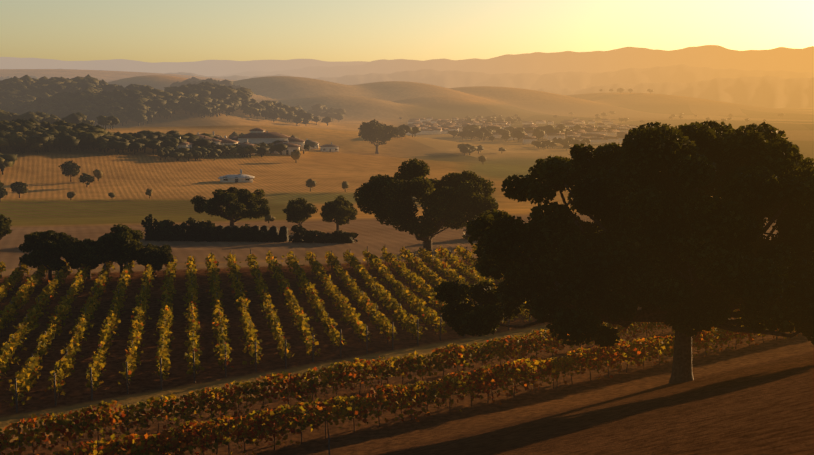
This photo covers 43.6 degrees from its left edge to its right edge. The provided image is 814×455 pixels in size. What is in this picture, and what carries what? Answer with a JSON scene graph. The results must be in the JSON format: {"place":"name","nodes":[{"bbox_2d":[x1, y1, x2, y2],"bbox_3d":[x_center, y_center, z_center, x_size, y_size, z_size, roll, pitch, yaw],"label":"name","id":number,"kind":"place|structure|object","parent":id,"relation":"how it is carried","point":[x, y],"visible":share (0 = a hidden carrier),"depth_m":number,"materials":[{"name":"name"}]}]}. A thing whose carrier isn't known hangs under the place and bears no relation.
{"place":"outdoors","nodes":[
{"label":"outdoors","id":0,"kind":"place"},
{"bbox_2d":[0,57,398,75],"bbox_3d":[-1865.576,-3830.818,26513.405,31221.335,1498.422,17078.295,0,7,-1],"label":"mountain","id":1,"kind":"structure","parent":0,"point":[213,67],"depth_m":26421.60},
{"bbox_2d":[165,72,288,79],"bbox_3d":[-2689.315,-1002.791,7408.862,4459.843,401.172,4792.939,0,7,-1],"label":"hill","id":2,"kind":"structure","parent":0,"point":[235,77],"depth_m":8169.12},
{"bbox_2d":[0,69,813,454],"bbox_3d":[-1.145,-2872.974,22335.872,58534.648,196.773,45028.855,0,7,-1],"label":"ground","id":3,"kind":"structure","parent":0,"point":[744,397],"depth_m":89.99,"materials":[{"name":"brown soil"}]},
{"bbox_2d":[0,187,7,201],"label":"hill tree","id":4,"kind":"object","parent":3,"relation":"on","point":[3,192],"visible":1,"depth_m":281.35,"materials":[{"name":"green plant"}]},
{"bbox_2d":[0,214,12,239],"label":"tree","id":5,"kind":"object","parent":3,"relation":"on","point":[5,225],"visible":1,"depth_m":122.35,"materials":[{"name":"green plant"}]},
{"bbox_2d":[10,181,28,197],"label":"hill tree","id":6,"kind":"object","parent":3,"relation":"on","point":[18,187],"visible":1,"depth_m":291.34,"materials":[{"name":"green plant"}]},
{"bbox_2d":[18,230,81,280],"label":"tree","id":7,"kind":"object","parent":3,"relation":"on","point":[50,248],"visible":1,"depth_m":99.07,"materials":[{"name":"green plant"}]},
{"bbox_2d":[59,160,80,181],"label":"hill tree","id":8,"kind":"object","parent":3,"relation":"on","point":[70,168],"visible":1,"depth_m":329.91,"materials":[{"name":"green plant"}]},
{"bbox_2d":[78,173,94,186],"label":"hill tree","id":9,"kind":"object","parent":3,"relation":"on","point":[85,177],"visible":1,"depth_m":318.70,"materials":[{"name":"green plant"}]},
{"bbox_2d":[66,238,109,278],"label":"tree","id":10,"kind":"object","parent":3,"relation":"on","point":[90,254],"visible":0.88,"depth_m":100.22,"materials":[{"name":"green plant"}]},
{"bbox_2d":[97,224,144,276],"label":"tree","id":11,"kind":"object","parent":3,"relation":"on","point":[120,244],"visible":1,"depth_m":100.60,"materials":[{"name":"green plant"}]},
{"bbox_2d":[133,243,173,276],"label":"tree","id":12,"kind":"object","parent":3,"relation":"on","point":[156,257],"visible":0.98,"depth_m":101.72,"materials":[{"name":"green plant"}]},
{"bbox_2d":[174,137,193,152],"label":"house","id":13,"kind":"structure","parent":3,"relation":"on","point":[186,145],"depth_m":405.75,"materials":[{"name":"paint"}]},
{"bbox_2d":[197,132,221,144],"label":"house","id":14,"kind":"structure","parent":3,"relation":"on","point":[216,141],"depth_m":420.18,"materials":[{"name":"paint"}]},
{"bbox_2d":[141,214,290,241],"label":"hedge","id":15,"kind":"object","parent":3,"relation":"on","point":[192,230],"visible":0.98,"depth_m":133.31,"materials":[{"name":"green plant"}]},
{"bbox_2d":[216,136,238,145],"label":"house","id":16,"kind":"structure","parent":3,"relation":"on","point":[225,140],"depth_m":426.30,"materials":[{"name":"paint"}]},
{"bbox_2d":[190,187,269,226],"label":"tree","id":17,"kind":"object","parent":3,"relation":"on","point":[249,201],"visible":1,"depth_m":143.64,"materials":[{"name":"green plant"}]},
{"bbox_2d":[218,169,254,181],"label":"house","id":18,"kind":"structure","parent":3,"relation":"on","point":[240,177],"depth_m":342.58,"materials":[{"name":"paint"}]},
{"bbox_2d":[223,177,249,181],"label":"windows","id":19,"kind":"structure","parent":18,"relation":"in","point":[236,180],"depth_m":342.17,"materials":[{"name":"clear glass"}]},
{"bbox_2d":[233,140,256,154],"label":"house","id":20,"kind":"structure","parent":3,"relation":"on","point":[244,144],"depth_m":425.26,"materials":[{"name":"paint"}]},
{"bbox_2d":[0,251,530,403],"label":"posts","id":21,"kind":"object","parent":3,"relation":"on","point":[269,320],"visible":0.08,"depth_m":85.55,"materials":[{"name":"brown wood"}]},
{"bbox_2d":[228,128,304,149],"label":"house","id":22,"kind":"structure","parent":3,"relation":"on","point":[256,135],"depth_m":451.33,"materials":[{"name":"paint"}]},
{"bbox_2d":[0,246,550,412],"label":"vine trunks","id":23,"kind":"object","parent":3,"relation":"on","point":[223,340],"visible":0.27,"depth_m":73.65,"materials":[{"name":"brown wood"}]},
{"bbox_2d":[0,244,611,406],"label":"grapevines","id":24,"kind":"object","parent":23,"relation":"attached to","point":[27,376],"visible":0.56,"depth_m":83.93,"materials":[{"name":"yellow plant"}]},
{"bbox_2d":[269,140,300,154],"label":"house","id":25,"kind":"structure","parent":3,"relation":"on","point":[291,147],"depth_m":440.84,"materials":[{"name":"paint"}]},
{"bbox_2d":[282,198,317,225],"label":"tree","id":26,"kind":"object","parent":3,"relation":"on","point":[299,210],"visible":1,"depth_m":145.34,"materials":[{"name":"green plant"}]},
{"bbox_2d":[307,139,318,148],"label":"house","id":27,"kind":"structure","parent":3,"relation":"on","point":[316,146],"depth_m":700.37,"materials":[{"name":"paint"}]},
{"bbox_2d":[289,225,358,242],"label":"hedge","id":28,"kind":"object","parent":3,"relation":"on","point":[301,234],"visible":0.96,"depth_m":129.40,"materials":[{"name":"green plant"}]},
{"bbox_2d":[320,142,339,151],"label":"house","id":29,"kind":"structure","parent":3,"relation":"on","point":[331,147],"depth_m":694.35,"materials":[{"name":"paint"}]},
{"bbox_2d":[320,195,357,230],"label":"tree","id":30,"kind":"object","parent":3,"relation":"on","point":[340,210],"visible":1,"depth_m":144.43,"materials":[{"name":"green plant"}]},
{"bbox_2d":[67,139,622,222],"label":"young trees","id":31,"kind":"object","parent":3,"relation":"on","point":[295,154],"visible":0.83,"depth_m":313.01,"materials":[{"name":"green plant"}]},
{"bbox_2d":[358,119,398,153],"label":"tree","id":32,"kind":"object","parent":3,"relation":"on","point":[373,130],"visible":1,"depth_m":693.56,"materials":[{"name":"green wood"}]},
{"bbox_2d":[1,323,776,454],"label":"fence posts","id":33,"kind":"object","parent":3,"relation":"on","point":[325,405],"visible":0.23,"depth_m":56.32,"materials":[{"name":"wood"}]},
{"bbox_2d":[0,74,783,199],"bbox_3d":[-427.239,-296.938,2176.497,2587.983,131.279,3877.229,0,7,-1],"label":"woods","id":34,"kind":"object","parent":3,"relation":"on","point":[37,114],"visible":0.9,"depth_m":1087.95,"materials":[{"name":"green plant"}]},
{"bbox_2d":[0,309,801,454],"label":"grapevines","id":35,"kind":"object","parent":3,"relation":"on","point":[479,381],"visible":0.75,"depth_m":56.58,"materials":[{"name":"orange plant"}]},
{"bbox_2d":[0,324,802,454],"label":"vine trunks","id":36,"kind":"object","parent":3,"relation":"on","point":[399,406],"visible":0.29,"depth_m":58.92,"materials":[{"name":"brown wood"}]},
{"bbox_2d":[353,158,498,261],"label":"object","id":37,"kind":"object","parent":3,"relation":"on","point":[455,200],"visible":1,"depth_m":107.67,"materials":[{"name":"green plant"}]},
{"bbox_2d":[462,226,528,239],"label":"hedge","id":38,"kind":"object","parent":3,"relation":"on","point":[464,236],"depth_m":131.71,"materials":[{"name":"green plant"}]},
{"bbox_2d":[406,119,636,143],"bbox_3d":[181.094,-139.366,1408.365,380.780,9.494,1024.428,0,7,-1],"label":"town walls","id":39,"kind":"structure","parent":3,"relation":"on","point":[547,137],"depth_m":1164.85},
{"bbox_2d":[408,117,636,139],"bbox_3d":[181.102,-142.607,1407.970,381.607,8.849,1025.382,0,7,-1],"label":"valley town roofs","id":40,"kind":"structure","parent":39,"relation":"on","point":[446,124],"depth_m":1253.71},
{"bbox_2d":[434,120,813,383],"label":"oak tree","id":41,"kind":"object","parent":3,"relation":"on","point":[666,238],"visible":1,"depth_m":54.99,"materials":[{"name":"green plant"}]},
{"bbox_2d":[0,0,813,62],"label":"sky","id":42,"kind":"structure","parent":0,"point":[152,31],"materials":[{"name":"yellow"}]},
{"bbox_2d":[219,45,813,78],"bbox_3d":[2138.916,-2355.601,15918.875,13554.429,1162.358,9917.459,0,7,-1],"label":"mountain","id":43,"kind":"structure","parent":0,"point":[774,59],"depth_m":15543.54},
{"bbox_2d":[314,64,813,89],"bbox_3d":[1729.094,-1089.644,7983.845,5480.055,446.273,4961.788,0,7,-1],"label":"hills","id":44,"kind":"structure","parent":0,"point":[681,73],"depth_m":7886.29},
{"bbox_2d":[536,76,813,107],"bbox_3d":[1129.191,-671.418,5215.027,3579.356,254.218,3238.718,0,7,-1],"label":"foothill","id":45,"kind":"structure","parent":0,"point":[771,92],"depth_m":4843.71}
]}

